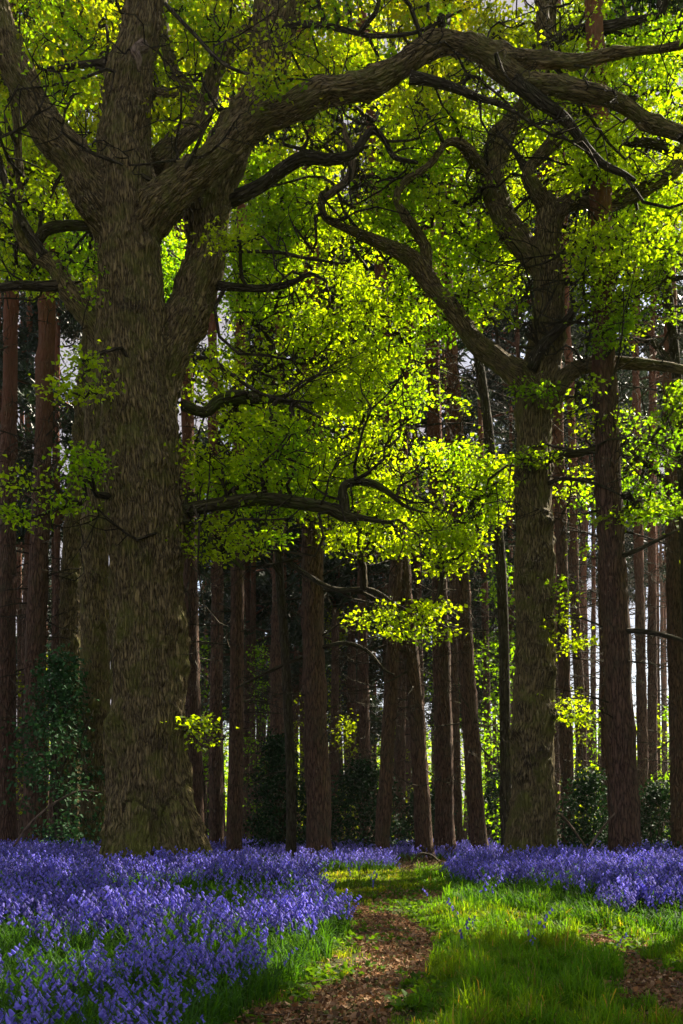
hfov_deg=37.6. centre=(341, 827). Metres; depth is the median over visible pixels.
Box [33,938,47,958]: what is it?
bluebell
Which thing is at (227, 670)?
pine tree
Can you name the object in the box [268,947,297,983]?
bluebell
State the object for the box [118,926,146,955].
bluebell
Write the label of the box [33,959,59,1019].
bluebell
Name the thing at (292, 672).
pine tree
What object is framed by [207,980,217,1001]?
bluebell
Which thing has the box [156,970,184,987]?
bluebell
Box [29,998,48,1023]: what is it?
bluebell
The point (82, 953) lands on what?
bluebell
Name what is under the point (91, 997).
bluebell
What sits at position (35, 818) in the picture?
fallen branch
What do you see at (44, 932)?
bluebell
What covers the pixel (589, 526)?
pine tree
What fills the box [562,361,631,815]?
pine tree
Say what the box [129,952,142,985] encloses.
bluebell
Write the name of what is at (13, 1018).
bluebell
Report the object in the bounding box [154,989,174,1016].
bluebell
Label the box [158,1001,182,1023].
bluebell
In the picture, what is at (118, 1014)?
bluebell
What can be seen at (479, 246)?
young oak
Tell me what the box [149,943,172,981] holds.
bluebell
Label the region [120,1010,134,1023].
bluebell
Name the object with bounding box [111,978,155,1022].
bluebell
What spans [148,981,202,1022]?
bluebell
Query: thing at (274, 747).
holly bush
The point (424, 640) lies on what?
pine tree
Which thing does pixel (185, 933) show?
bluebell
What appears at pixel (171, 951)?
bluebell
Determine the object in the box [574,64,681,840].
pine tree
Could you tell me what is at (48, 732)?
pine tree
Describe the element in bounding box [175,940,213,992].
bluebell
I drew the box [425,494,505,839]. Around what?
pine tree
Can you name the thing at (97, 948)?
bluebell
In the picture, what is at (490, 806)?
holly bush
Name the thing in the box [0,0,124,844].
pine tree
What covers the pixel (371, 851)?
bluebell carpet
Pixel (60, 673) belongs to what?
holly bush
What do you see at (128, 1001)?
bluebell
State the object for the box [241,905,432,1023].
path
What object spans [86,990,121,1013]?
bluebell
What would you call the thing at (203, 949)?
bluebell
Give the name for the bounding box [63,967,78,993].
bluebell
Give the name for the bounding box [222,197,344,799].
pine tree
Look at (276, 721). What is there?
pine tree
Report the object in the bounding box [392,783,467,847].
holly bush
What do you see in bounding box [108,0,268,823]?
pine tree
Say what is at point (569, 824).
fallen branch
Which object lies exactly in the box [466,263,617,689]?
pine tree
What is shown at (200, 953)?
bluebell
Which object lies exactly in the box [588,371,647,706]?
pine tree
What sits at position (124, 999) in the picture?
bluebell
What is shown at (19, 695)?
sapling
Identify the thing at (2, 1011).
bluebell
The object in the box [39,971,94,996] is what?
bluebell
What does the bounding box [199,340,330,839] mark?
pine tree
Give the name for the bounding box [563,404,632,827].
pine tree
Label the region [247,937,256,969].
bluebell
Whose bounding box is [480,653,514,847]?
sapling
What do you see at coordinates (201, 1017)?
bluebell
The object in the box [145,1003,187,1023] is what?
bluebell
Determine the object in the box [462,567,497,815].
pine tree
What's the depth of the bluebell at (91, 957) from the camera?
5.41 m
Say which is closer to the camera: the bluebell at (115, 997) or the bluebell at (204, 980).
the bluebell at (115, 997)
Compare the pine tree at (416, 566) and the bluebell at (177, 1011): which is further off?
the pine tree at (416, 566)
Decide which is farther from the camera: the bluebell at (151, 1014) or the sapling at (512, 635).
the sapling at (512, 635)
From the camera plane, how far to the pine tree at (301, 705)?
40.88 m
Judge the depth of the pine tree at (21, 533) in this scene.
31.56 m
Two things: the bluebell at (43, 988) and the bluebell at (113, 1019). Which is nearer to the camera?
the bluebell at (113, 1019)
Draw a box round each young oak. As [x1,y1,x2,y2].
[0,0,254,578]
[194,195,515,861]
[198,0,558,651]
[227,0,538,845]
[485,0,682,656]
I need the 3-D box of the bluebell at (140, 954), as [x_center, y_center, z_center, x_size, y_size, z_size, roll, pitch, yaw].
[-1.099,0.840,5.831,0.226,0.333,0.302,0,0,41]
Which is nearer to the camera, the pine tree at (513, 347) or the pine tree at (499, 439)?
the pine tree at (513, 347)
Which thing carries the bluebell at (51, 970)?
on the ground at (354, 956)
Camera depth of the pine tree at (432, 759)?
69.35 m
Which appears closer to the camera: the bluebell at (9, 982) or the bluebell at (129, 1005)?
the bluebell at (129, 1005)
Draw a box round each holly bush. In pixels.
[0,643,105,849]
[242,728,306,853]
[331,753,414,855]
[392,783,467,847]
[468,766,499,844]
[556,762,607,850]
[638,771,680,848]
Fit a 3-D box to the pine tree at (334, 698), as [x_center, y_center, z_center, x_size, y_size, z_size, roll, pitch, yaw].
[0.078,-9.435,35.649,5.362,21.074,5.394,0,0,17]
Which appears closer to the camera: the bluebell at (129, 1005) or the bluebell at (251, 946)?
the bluebell at (129, 1005)
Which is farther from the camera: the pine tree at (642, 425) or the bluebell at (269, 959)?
the pine tree at (642, 425)
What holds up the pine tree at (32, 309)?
on the ground at (354, 956)
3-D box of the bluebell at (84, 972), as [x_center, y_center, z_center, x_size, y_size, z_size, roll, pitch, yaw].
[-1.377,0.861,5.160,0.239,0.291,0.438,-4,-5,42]
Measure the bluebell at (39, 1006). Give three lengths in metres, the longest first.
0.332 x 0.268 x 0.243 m
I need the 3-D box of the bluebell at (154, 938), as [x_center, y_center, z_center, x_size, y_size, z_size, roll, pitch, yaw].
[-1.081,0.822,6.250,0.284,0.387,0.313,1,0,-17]
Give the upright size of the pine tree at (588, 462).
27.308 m
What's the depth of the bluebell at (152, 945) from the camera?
6.24 m
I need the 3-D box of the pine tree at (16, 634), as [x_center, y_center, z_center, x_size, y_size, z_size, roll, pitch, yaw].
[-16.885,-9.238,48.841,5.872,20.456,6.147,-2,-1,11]
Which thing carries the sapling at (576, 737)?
on the ground at (354, 956)
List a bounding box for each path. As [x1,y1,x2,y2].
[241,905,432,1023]
[368,889,445,909]
[509,908,682,1012]
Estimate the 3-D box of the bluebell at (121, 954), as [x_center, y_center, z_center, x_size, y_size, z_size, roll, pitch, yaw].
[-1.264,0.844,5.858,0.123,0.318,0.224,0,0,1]
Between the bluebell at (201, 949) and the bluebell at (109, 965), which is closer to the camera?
the bluebell at (109, 965)
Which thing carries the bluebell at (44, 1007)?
on the ground at (354, 956)
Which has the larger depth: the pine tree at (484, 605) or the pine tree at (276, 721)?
the pine tree at (484, 605)
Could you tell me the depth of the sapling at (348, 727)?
32.92 m
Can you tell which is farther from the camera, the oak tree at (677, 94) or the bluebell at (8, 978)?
the oak tree at (677, 94)
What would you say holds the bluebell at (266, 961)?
on the ground at (354, 956)
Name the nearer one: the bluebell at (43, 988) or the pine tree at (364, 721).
the bluebell at (43, 988)
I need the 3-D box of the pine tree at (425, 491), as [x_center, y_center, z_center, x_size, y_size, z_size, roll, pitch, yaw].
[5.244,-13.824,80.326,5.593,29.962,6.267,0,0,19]
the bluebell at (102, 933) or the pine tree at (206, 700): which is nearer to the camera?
the bluebell at (102, 933)
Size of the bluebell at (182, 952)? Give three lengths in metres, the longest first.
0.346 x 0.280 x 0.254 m
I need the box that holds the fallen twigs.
[224,882,682,1023]
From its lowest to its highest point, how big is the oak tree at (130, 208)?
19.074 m
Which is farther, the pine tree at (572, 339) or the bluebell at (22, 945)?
the pine tree at (572, 339)
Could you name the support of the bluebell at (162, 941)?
on the ground at (354, 956)
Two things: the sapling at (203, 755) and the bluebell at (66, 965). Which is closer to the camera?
the bluebell at (66, 965)
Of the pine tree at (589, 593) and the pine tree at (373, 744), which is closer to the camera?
the pine tree at (589, 593)
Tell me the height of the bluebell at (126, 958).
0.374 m
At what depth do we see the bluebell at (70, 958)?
5.79 m
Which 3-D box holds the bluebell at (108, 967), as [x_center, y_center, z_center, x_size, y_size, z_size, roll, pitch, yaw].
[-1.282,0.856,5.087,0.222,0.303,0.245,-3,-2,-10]
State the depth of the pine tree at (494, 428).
63.97 m
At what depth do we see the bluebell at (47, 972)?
5.17 m
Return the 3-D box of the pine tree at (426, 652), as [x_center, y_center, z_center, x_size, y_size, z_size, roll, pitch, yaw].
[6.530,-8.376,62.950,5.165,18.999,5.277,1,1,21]
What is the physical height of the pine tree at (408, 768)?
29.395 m
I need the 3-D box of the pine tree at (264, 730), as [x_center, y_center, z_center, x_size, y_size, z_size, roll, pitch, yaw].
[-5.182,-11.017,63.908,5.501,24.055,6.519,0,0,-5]
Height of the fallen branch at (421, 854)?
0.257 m
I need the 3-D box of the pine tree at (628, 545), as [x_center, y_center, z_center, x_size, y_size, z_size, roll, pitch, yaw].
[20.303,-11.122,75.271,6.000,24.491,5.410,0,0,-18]
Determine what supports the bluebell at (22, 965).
on the ground at (354, 956)
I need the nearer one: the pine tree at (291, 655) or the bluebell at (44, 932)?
the bluebell at (44, 932)
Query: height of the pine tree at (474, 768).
27.223 m
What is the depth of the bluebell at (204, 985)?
4.93 m
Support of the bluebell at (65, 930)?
on the ground at (354, 956)
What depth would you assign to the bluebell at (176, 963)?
5.41 m
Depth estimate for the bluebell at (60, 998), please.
4.45 m
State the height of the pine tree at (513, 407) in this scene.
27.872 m
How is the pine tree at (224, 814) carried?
on the ground at (354, 956)
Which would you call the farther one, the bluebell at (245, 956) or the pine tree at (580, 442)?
the pine tree at (580, 442)
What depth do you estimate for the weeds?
7.88 m
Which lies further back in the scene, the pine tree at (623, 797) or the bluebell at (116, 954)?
the pine tree at (623, 797)
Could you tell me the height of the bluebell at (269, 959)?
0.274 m
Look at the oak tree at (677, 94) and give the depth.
14.51 m
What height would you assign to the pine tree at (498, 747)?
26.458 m
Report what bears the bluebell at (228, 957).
on the ground at (354, 956)
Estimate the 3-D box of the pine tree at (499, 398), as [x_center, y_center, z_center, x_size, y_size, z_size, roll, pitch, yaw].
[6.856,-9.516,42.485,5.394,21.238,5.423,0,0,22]
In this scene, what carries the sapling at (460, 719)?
on the ground at (354, 956)
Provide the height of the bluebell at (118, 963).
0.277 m
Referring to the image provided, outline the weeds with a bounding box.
[223,878,682,1023]
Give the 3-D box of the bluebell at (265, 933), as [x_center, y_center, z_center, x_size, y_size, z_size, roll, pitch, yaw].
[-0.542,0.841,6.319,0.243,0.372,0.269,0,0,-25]
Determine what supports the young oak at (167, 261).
on the ground at (354, 956)
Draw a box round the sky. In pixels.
[1,0,682,815]
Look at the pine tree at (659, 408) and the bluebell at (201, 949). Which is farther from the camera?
the pine tree at (659, 408)
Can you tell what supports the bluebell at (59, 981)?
on the ground at (354, 956)
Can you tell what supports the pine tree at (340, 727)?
on the ground at (354, 956)
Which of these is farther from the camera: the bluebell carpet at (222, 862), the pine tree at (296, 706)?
the pine tree at (296, 706)
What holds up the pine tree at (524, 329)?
on the ground at (354, 956)
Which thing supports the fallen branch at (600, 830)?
on the ground at (354, 956)
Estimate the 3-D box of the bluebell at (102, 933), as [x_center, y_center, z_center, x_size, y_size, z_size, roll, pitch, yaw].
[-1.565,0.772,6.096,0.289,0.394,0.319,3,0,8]
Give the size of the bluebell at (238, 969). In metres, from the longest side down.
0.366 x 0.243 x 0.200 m
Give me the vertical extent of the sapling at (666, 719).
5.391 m
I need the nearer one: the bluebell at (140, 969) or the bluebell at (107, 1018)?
the bluebell at (107, 1018)
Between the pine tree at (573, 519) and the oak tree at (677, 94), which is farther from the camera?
the pine tree at (573, 519)
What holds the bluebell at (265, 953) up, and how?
on the ground at (354, 956)
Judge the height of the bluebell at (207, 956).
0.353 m
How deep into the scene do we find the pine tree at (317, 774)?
19.79 m
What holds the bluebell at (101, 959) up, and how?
on the ground at (354, 956)
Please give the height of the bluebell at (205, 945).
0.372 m
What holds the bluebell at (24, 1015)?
on the ground at (354, 956)
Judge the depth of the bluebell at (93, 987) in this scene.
4.87 m
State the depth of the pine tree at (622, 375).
55.11 m
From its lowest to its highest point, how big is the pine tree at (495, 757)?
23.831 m
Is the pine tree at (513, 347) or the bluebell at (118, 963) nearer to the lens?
the bluebell at (118, 963)
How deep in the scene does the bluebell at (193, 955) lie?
5.78 m
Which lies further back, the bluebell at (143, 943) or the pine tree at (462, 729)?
the pine tree at (462, 729)
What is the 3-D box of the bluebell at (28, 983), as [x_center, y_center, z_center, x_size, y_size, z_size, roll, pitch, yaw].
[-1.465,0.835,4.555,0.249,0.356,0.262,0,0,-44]
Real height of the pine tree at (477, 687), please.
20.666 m
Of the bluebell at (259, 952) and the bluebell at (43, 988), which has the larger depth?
the bluebell at (259, 952)
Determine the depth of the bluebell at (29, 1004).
3.83 m
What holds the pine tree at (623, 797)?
on the ground at (354, 956)
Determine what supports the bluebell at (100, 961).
on the ground at (354, 956)
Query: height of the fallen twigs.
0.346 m
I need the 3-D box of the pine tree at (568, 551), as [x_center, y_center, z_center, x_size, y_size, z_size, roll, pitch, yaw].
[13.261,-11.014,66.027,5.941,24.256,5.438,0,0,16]
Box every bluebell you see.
[0,853,682,1023]
[0,969,20,997]
[0,970,20,1016]
[0,1008,41,1023]
[1,947,48,979]
[3,949,34,979]
[8,981,48,1010]
[9,934,31,965]
[10,978,53,1013]
[11,1015,23,1023]
[12,971,38,1011]
[13,1000,38,1023]
[16,962,53,1005]
[16,972,64,997]
[19,979,53,1014]
[21,995,49,1023]
[23,925,61,957]
[24,995,53,1023]
[26,1012,60,1023]
[29,954,43,980]
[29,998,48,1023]
[30,992,45,1023]
[31,963,56,992]
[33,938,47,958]
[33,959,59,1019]
[37,933,65,960]
[37,961,88,990]
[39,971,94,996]
[39,996,58,1013]
[40,966,91,997]
[41,993,77,1016]
[42,925,60,957]
[44,959,73,975]
[45,972,71,1003]
[52,976,79,1023]
[52,991,95,1020]
[56,929,78,968]
[56,953,95,982]
[56,978,86,1017]
[57,941,87,968]
[58,969,90,1011]
[59,962,93,994]
[61,957,76,981]
[61,997,80,1023]
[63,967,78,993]
[64,1002,77,1021]
[65,923,111,960]
[67,1001,107,1023]
[71,1003,100,1022]
[72,960,109,994]
[77,944,97,960]
[77,965,109,997]
[81,950,95,979]
[84,985,97,1001]
[86,947,107,983]
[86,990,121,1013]
[88,962,98,980]
[89,981,129,1021]
[90,964,112,988]
[90,995,123,1023]
[95,942,129,979]
[95,950,108,987]
[95,966,111,1003]
[95,1007,108,1023]
[97,976,123,1013]
[98,1002,120,1023]
[101,975,143,1003]
[105,1010,121,1023]
[106,962,137,983]
[106,1000,134,1021]
[107,1004,127,1023]
[110,951,134,971]
[111,942,123,967]
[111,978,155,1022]
[111,991,124,1023]
[112,983,139,1021]
[113,948,132,980]
[113,1001,148,1023]
[115,938,133,969]
[115,945,124,967]
[117,984,151,1011]
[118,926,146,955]
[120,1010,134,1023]
[121,969,132,988]
[124,988,138,1012]
[127,939,147,968]
[127,1002,166,1023]
[128,948,150,967]
[128,953,156,976]
[129,944,162,984]
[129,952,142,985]
[129,959,171,988]
[130,926,147,950]
[131,983,160,999]
[132,1015,147,1023]
[133,965,148,995]
[134,955,151,988]
[135,935,163,971]
[135,947,149,970]
[135,998,158,1023]
[136,971,149,1007]
[140,928,160,951]
[143,1003,156,1023]
[144,984,155,1007]
[145,991,170,1023]
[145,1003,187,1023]
[146,940,159,962]
[147,930,190,963]
[147,949,184,992]
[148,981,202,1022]
[148,992,198,1016]
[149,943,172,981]
[154,963,184,979]
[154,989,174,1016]
[155,932,173,962]
[155,942,192,982]
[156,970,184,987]
[157,929,186,967]
[158,962,174,989]
[158,977,200,1015]
[158,988,180,1023]
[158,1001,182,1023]
[159,961,183,989]
[161,978,212,1016]
[163,940,183,985]
[165,961,187,981]
[166,948,189,987]
[169,944,190,974]
[170,960,181,990]
[173,975,196,991]
[174,946,198,973]
[174,958,209,989]
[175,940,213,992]
[185,954,203,984]
[185,973,222,1017]
[186,949,196,985]
[186,964,219,978]
[186,977,205,1009]
[187,963,224,982]
[189,968,206,1003]
[190,942,220,959]
[192,943,221,964]
[192,977,216,999]
[195,933,213,965]
[195,1014,205,1023]
[196,943,222,964]
[196,951,229,980]
[202,949,228,985]
[206,941,233,975]
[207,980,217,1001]
[208,950,223,974]
[211,931,231,957]
[212,943,225,968]
[212,955,244,990]
[213,958,246,982]
[214,944,235,987]
[215,968,251,1006]
[220,967,242,992]
[224,971,238,996]
[227,945,257,970]
[228,940,242,962]
[237,948,263,971]
[240,955,271,990]
[241,946,263,988]
[245,947,265,983]
[247,931,267,966]
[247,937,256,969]
[247,940,262,974]
[262,950,275,979]
[264,949,278,977]
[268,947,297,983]
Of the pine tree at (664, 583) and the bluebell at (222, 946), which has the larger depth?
the pine tree at (664, 583)
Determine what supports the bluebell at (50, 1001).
on the ground at (354, 956)
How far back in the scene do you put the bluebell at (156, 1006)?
4.32 m
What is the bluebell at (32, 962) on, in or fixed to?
on the ground at (354, 956)
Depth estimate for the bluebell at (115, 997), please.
4.20 m
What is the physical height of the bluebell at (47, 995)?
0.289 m
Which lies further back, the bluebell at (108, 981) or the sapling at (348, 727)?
the sapling at (348, 727)
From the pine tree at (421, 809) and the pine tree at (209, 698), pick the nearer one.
the pine tree at (421, 809)
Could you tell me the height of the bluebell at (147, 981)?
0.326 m
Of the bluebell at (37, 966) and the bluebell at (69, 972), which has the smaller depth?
the bluebell at (69, 972)
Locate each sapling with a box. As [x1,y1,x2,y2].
[16,671,23,819]
[45,649,49,812]
[199,635,227,834]
[243,637,269,839]
[284,692,330,836]
[304,605,348,838]
[330,708,373,837]
[370,695,412,839]
[406,650,434,839]
[458,632,498,841]
[462,550,515,841]
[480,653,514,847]
[555,686,600,838]
[586,710,601,832]
[635,704,670,816]
[651,696,669,835]
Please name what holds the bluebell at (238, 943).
on the ground at (354, 956)
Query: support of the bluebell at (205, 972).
on the ground at (354, 956)
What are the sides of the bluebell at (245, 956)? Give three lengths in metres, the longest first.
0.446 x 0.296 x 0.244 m
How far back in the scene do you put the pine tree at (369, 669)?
47.08 m
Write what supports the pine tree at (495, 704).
on the ground at (354, 956)
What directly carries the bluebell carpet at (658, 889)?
on the ground at (354, 956)
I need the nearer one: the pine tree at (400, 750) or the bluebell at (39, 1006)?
the bluebell at (39, 1006)
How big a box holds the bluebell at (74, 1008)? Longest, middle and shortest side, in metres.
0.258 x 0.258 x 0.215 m
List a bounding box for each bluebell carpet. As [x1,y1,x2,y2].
[0,834,682,872]
[0,838,385,1023]
[394,841,682,955]
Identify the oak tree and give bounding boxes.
[0,0,206,846]
[0,0,682,864]
[2,0,178,840]
[245,0,682,854]
[654,13,682,308]
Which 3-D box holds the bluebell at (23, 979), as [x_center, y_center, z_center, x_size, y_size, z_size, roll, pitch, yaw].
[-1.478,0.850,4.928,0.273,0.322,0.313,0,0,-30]
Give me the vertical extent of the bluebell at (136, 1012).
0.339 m
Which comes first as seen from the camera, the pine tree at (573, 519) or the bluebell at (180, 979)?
the bluebell at (180, 979)
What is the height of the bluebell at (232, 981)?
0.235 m
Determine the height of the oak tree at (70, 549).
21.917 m
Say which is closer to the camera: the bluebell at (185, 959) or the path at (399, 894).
the bluebell at (185, 959)
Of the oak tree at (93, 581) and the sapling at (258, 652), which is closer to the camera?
the oak tree at (93, 581)
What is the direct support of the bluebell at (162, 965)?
on the ground at (354, 956)
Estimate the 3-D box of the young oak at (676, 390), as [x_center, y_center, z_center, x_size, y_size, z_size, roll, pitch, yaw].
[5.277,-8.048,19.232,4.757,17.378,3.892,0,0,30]
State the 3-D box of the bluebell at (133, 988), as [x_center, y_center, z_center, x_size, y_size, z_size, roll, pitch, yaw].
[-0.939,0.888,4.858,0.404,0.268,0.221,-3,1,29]
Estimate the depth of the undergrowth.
100.05 m
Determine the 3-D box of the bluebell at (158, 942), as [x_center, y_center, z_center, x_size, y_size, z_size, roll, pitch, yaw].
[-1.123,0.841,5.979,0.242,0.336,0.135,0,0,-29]
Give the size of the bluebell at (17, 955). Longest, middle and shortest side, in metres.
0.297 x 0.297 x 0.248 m
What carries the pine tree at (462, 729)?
on the ground at (354, 956)
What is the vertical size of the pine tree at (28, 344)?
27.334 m
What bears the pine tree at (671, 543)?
on the ground at (354, 956)
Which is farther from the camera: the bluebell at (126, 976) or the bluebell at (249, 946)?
the bluebell at (249, 946)
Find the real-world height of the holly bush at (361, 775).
2.936 m
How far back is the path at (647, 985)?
6.32 m
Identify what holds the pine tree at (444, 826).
on the ground at (354, 956)
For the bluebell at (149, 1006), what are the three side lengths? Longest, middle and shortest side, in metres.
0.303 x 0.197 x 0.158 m
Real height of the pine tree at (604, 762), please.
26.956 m
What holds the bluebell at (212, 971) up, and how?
on the ground at (354, 956)
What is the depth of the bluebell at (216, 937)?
6.12 m
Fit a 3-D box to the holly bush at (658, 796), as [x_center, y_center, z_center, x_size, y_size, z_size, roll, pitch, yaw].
[7.835,-0.173,25.044,1.909,2.457,2.871,0,0,0]
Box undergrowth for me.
[49,720,668,814]
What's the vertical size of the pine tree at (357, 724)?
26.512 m
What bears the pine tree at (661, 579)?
on the ground at (354, 956)
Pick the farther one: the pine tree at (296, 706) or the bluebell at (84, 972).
the pine tree at (296, 706)
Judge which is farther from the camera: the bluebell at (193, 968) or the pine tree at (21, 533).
the pine tree at (21, 533)
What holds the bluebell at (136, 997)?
on the ground at (354, 956)
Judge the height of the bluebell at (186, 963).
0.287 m
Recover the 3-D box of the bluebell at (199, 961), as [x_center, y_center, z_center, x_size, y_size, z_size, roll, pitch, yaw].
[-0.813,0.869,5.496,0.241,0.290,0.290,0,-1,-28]
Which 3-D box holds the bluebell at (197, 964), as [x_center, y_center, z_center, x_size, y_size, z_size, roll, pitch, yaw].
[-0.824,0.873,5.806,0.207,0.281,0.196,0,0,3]
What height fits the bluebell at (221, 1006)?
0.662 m
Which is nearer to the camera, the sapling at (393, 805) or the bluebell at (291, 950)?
the bluebell at (291, 950)
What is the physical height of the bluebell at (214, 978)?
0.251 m
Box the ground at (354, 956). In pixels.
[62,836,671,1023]
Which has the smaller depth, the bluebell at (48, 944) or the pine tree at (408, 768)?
the bluebell at (48, 944)
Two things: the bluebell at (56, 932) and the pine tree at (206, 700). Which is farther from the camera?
the pine tree at (206, 700)
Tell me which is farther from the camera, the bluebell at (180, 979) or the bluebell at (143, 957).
the bluebell at (143, 957)
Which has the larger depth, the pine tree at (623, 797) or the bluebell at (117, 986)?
the pine tree at (623, 797)
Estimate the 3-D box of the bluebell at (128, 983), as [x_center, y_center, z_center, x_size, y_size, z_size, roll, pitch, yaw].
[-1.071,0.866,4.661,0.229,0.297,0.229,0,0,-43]
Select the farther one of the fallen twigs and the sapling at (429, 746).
the sapling at (429, 746)
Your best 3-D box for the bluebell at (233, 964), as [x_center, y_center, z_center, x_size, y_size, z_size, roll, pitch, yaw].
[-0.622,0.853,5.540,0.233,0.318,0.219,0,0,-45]
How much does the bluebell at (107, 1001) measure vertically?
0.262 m
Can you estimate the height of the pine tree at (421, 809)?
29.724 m
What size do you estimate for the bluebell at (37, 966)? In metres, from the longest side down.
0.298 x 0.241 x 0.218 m
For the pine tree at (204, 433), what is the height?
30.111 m
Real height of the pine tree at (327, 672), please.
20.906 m
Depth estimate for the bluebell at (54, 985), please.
4.70 m
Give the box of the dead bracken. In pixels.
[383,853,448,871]
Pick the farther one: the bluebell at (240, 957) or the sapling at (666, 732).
the sapling at (666, 732)
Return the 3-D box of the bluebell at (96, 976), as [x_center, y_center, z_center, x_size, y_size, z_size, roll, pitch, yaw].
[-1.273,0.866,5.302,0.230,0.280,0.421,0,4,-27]
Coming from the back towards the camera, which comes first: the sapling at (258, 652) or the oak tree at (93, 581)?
the sapling at (258, 652)
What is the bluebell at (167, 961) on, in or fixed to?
on the ground at (354, 956)
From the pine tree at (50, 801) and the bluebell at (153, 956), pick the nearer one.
the bluebell at (153, 956)
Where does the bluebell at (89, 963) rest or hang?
on the ground at (354, 956)
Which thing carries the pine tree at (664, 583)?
on the ground at (354, 956)
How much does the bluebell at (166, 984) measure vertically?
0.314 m
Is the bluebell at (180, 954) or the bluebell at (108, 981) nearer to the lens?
the bluebell at (108, 981)
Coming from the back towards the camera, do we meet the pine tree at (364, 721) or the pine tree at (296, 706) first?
the pine tree at (296, 706)
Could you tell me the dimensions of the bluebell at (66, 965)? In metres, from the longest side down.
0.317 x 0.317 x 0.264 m
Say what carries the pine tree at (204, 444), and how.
on the ground at (354, 956)
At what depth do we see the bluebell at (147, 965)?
5.39 m
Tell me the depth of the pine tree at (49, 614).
53.46 m
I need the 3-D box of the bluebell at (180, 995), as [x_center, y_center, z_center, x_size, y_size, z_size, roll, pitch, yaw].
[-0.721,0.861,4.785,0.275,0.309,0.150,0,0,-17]
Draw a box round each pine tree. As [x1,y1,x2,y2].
[0,0,119,843]
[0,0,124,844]
[0,4,85,837]
[0,13,85,832]
[0,144,68,750]
[0,196,81,833]
[3,92,96,836]
[16,531,62,811]
[16,547,50,712]
[47,580,59,825]
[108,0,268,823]
[156,125,230,698]
[160,0,303,854]
[161,0,285,848]
[194,424,228,835]
[198,323,346,838]
[198,514,209,711]
[198,561,230,817]
[198,583,228,740]
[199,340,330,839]
[199,583,228,835]
[200,554,264,780]
[201,581,266,835]
[202,2,409,860]
[202,134,299,838]
[205,374,382,837]
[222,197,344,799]
[223,0,382,842]
[224,597,267,807]
[244,506,329,816]
[244,563,330,827]
[252,150,348,836]
[259,551,346,770]
[265,264,390,842]
[285,202,385,839]
[291,286,421,836]
[292,498,383,835]
[293,157,514,840]
[299,643,380,814]
[316,0,422,839]
[322,1,516,860]
[324,156,490,791]
[325,317,371,842]
[325,339,448,833]
[326,632,381,743]
[328,559,342,770]
[329,0,473,863]
[340,0,514,840]
[342,633,381,803]
[346,12,576,849]
[357,0,516,857]
[357,0,523,841]
[369,635,431,785]
[371,469,431,771]
[372,492,379,835]
[374,369,444,839]
[375,487,433,800]
[411,566,448,823]
[412,560,482,790]
[420,374,505,801]
[421,509,498,786]
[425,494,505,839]
[444,0,682,852]
[453,90,533,839]
[459,563,497,834]
[460,280,590,709]
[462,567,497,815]
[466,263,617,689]
[467,356,520,739]
[468,0,603,845]
[473,434,515,722]
[475,122,627,837]
[475,404,563,751]
[476,0,635,836]
[476,544,507,765]
[488,412,593,546]
[488,553,512,836]
[489,394,565,660]
[504,0,680,848]
[560,307,659,816]
[560,519,591,837]
[560,519,597,829]
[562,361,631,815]
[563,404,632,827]
[564,352,660,836]
[567,515,587,575]
[571,150,682,834]
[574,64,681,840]
[575,3,682,851]
[587,522,647,609]
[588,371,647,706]
[617,260,682,831]
[619,371,668,809]
[621,356,682,827]
[626,490,668,837]
[626,524,667,836]
[626,526,663,703]
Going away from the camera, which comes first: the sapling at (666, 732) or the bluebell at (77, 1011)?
the bluebell at (77, 1011)
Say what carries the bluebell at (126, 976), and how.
on the ground at (354, 956)
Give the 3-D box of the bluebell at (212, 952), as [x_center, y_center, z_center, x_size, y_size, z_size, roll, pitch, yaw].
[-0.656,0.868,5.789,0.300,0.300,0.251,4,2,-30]
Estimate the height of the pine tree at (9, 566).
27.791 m
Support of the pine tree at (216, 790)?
on the ground at (354, 956)
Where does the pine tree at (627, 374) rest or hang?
on the ground at (354, 956)
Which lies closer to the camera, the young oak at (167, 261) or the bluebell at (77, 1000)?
the bluebell at (77, 1000)
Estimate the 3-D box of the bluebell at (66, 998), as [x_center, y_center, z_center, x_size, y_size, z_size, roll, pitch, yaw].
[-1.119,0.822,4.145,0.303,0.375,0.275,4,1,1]
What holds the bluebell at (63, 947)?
on the ground at (354, 956)
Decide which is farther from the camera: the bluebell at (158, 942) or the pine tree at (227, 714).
the pine tree at (227, 714)
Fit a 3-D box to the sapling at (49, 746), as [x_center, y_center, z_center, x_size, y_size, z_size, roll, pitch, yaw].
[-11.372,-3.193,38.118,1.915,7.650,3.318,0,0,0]
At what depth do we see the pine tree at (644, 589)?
82.38 m
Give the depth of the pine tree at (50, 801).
33.96 m
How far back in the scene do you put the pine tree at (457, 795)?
27.86 m
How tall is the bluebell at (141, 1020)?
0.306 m
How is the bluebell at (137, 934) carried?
on the ground at (354, 956)
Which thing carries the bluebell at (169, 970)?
on the ground at (354, 956)
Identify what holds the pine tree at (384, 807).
on the ground at (354, 956)
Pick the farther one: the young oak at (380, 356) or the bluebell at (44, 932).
the young oak at (380, 356)
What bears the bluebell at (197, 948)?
on the ground at (354, 956)
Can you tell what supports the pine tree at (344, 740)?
on the ground at (354, 956)
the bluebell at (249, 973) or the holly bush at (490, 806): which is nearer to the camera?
the bluebell at (249, 973)
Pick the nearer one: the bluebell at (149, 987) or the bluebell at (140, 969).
the bluebell at (149, 987)
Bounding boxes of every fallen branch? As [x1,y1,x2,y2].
[13,790,103,846]
[411,852,439,865]
[559,813,588,851]
[587,812,614,850]

